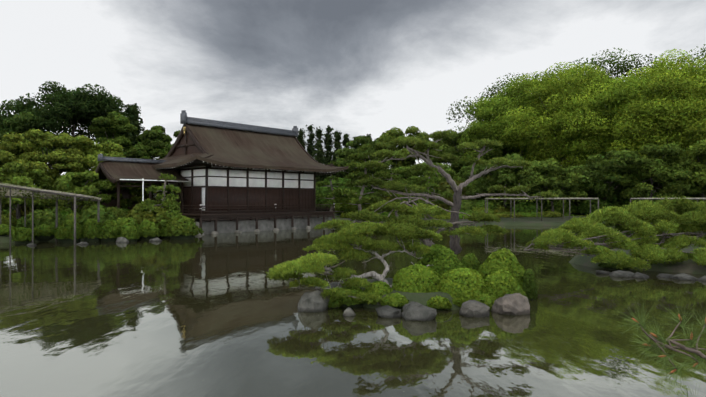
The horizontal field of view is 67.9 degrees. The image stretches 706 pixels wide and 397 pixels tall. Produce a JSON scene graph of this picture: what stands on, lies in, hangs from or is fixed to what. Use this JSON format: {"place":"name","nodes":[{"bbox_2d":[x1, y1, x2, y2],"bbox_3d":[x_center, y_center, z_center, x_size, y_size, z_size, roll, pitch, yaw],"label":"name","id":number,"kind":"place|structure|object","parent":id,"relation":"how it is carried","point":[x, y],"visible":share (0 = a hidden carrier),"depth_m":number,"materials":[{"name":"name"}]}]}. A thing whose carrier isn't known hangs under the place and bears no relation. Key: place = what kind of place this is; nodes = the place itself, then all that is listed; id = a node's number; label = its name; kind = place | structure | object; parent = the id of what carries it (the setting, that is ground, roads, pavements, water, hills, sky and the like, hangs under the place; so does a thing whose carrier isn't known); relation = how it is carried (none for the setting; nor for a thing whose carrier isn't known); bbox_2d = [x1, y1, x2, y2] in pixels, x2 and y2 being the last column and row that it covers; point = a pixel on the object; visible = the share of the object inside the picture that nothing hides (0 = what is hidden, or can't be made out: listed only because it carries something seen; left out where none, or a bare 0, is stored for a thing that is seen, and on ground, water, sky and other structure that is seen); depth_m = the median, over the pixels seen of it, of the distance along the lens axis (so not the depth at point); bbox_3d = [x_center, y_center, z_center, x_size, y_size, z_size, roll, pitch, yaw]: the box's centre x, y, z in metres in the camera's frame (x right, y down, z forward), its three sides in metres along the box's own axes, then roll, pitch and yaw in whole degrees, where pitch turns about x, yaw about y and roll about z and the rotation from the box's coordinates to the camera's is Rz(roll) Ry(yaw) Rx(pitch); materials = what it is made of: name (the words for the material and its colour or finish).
{"place":"outdoors","nodes":[
{"label":"outdoors","id":0,"kind":"place"},
{"bbox_2d":[0,225,705,396],"bbox_3d":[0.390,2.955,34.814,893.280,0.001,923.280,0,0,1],"label":"pond water","id":1,"kind":"structure","parent":0,"point":[215,315],"depth_m":11.44,"materials":[{"name":"green liquid"}]},
{"bbox_2d":[0,214,705,309],"bbox_3d":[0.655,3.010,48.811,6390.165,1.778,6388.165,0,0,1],"label":"ground","id":2,"kind":"structure","parent":0,"point":[689,266],"depth_m":22.12,"materials":[{"name":"green plant"}]},
{"bbox_2d":[90,162,183,212],"bbox_3d":[-18.820,-0.298,45.792,5.464,5.375,6.430,0,0,42],"label":"wing woodwork","id":3,"kind":"object","parent":2,"relation":"on","point":[115,202],"visible":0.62,"depth_m":45.10,"materials":[{"name":"brown wood"}]},
{"bbox_2d":[98,161,188,181],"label":"side building roof","id":4,"kind":"structure","parent":3,"relation":"on","point":[117,170],"depth_m":44.57,"materials":[{"name":"brown wood"}]},
{"bbox_2d":[98,154,166,163],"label":"wing ridge tiles","id":5,"kind":"object","parent":4,"relation":"on","point":[101,157],"visible":0.74,"depth_m":44.95,"materials":[{"name":"grey tile"}]},
{"bbox_2d":[120,178,190,200],"bbox_3d":[-16.413,0.310,44.337,0.120,3.950,6.600,0,0,42],"label":"wing gutter","id":6,"kind":"object","parent":3,"relation":"attached to","point":[142,180],"visible":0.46,"depth_m":43.29,"materials":[{"name":"white metal"}]},
{"bbox_2d":[156,123,342,230],"bbox_3d":[-10.553,-2.010,51.853,10.870,9.538,17.624,0,0,42],"label":"timber frame","id":7,"kind":"object","parent":2,"relation":"on","point":[215,216],"visible":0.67,"depth_m":47.60,"materials":[{"name":"brown wood"}]},
{"bbox_2d":[168,129,313,210],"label":"wooden wall panels","id":8,"kind":"object","parent":7,"relation":"attached to","point":[272,196],"visible":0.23,"depth_m":48.00,"materials":[{"name":"brown wood"}]},
{"bbox_2d":[169,166,313,210],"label":"white wall panels","id":9,"kind":"object","parent":7,"relation":"attached to","point":[220,181],"visible":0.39,"depth_m":47.95,"materials":[{"name":"white paint"}]},
{"bbox_2d":[164,161,333,208],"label":"hall fittings","id":10,"kind":"object","parent":7,"relation":"attached to","point":[246,168],"visible":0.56,"depth_m":45.80,"materials":[{"name":"brown wood"}]},
{"bbox_2d":[152,124,347,171],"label":"main roof","id":11,"kind":"structure","parent":7,"relation":"on","point":[238,148],"depth_m":49.23,"materials":[{"name":"brown wood"}]},
{"bbox_2d":[180,110,297,136],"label":"hall ridge tiles","id":12,"kind":"object","parent":11,"relation":"on","point":[184,119],"visible":0.98,"depth_m":50.96,"materials":[{"name":"grey tile"}]},
{"bbox_2d":[184,159,339,174],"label":"hall soffit","id":13,"kind":"structure","parent":7,"relation":"attached to","point":[197,161],"depth_m":51.70,"materials":[{"name":"brown wood"}]},
{"bbox_2d":[196,216,330,233],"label":"foundation stones","id":14,"kind":"object","parent":2,"relation":"on","point":[229,226],"visible":0.21,"depth_m":48.33,"materials":[{"name":"grey stone"}]},
{"bbox_2d":[198,226,332,234],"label":"foundation stones","id":15,"kind":"object","parent":2,"relation":"on","point":[258,230],"visible":0.46,"depth_m":47.17,"materials":[{"name":"grey stone"}]},
{"bbox_2d":[134,143,452,234],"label":"pines","id":16,"kind":"object","parent":2,"relation":"on","point":[371,199],"depth_m":65.23,"materials":[{"name":"green plant"}]},
{"bbox_2d":[0,44,705,218],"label":"trees","id":17,"kind":"object","parent":2,"relation":"on","point":[637,103],"depth_m":75.96,"materials":[{"name":"green plant"}]},
{"bbox_2d":[0,164,705,310],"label":"shrubs","id":18,"kind":"object","parent":2,"relation":"on","point":[489,275],"depth_m":35.62,"materials":[{"name":"green plant"}]},
{"bbox_2d":[0,185,705,245],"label":"trellis posts","id":19,"kind":"object","parent":2,"relation":"on","point":[98,205],"visible":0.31,"depth_m":36.12,"materials":[{"name":"grey wood"}]},
{"bbox_2d":[0,183,705,199],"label":"trellis top","id":20,"kind":"object","parent":19,"relation":"on","point":[14,191],"visible":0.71,"depth_m":35.20,"materials":[{"name":"grey wood"}]},
{"bbox_2d":[0,183,702,206],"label":"trellis wisteria leaves","id":21,"kind":"object","parent":20,"relation":"on","point":[43,197],"visible":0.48,"depth_m":35.53,"materials":[{"name":"green plant"}]},
{"bbox_2d":[27,237,705,320],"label":"garden rocks","id":22,"kind":"object","parent":2,"relation":"on","point":[514,304],"visible":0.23,"depth_m":13.08,"materials":[{"name":"grey stone"}]},
{"bbox_2d":[266,130,705,368],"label":"pine trees","id":23,"kind":"object","parent":2,"relation":"on","point":[639,218],"depth_m":17.66,"materials":[{"name":"green plant"}]},
{"bbox_2d":[614,301,705,396],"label":"pine needles","id":24,"kind":"object","parent":23,"relation":"attached to","point":[659,338],"visible":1,"depth_m":2.69,"materials":[{"name":"green plant"}]},
{"bbox_2d":[632,313,705,372],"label":"pine buds","id":25,"kind":"object","parent":23,"relation":"on","point":[672,371],"visible":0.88,"depth_m":2.69,"materials":[{"name":"brown"}]},
{"bbox_2d":[0,0,705,181],"label":"sky","id":26,"kind":"structure","parent":0,"point":[356,68],"materials":[{"name":"grey"}]}
]}

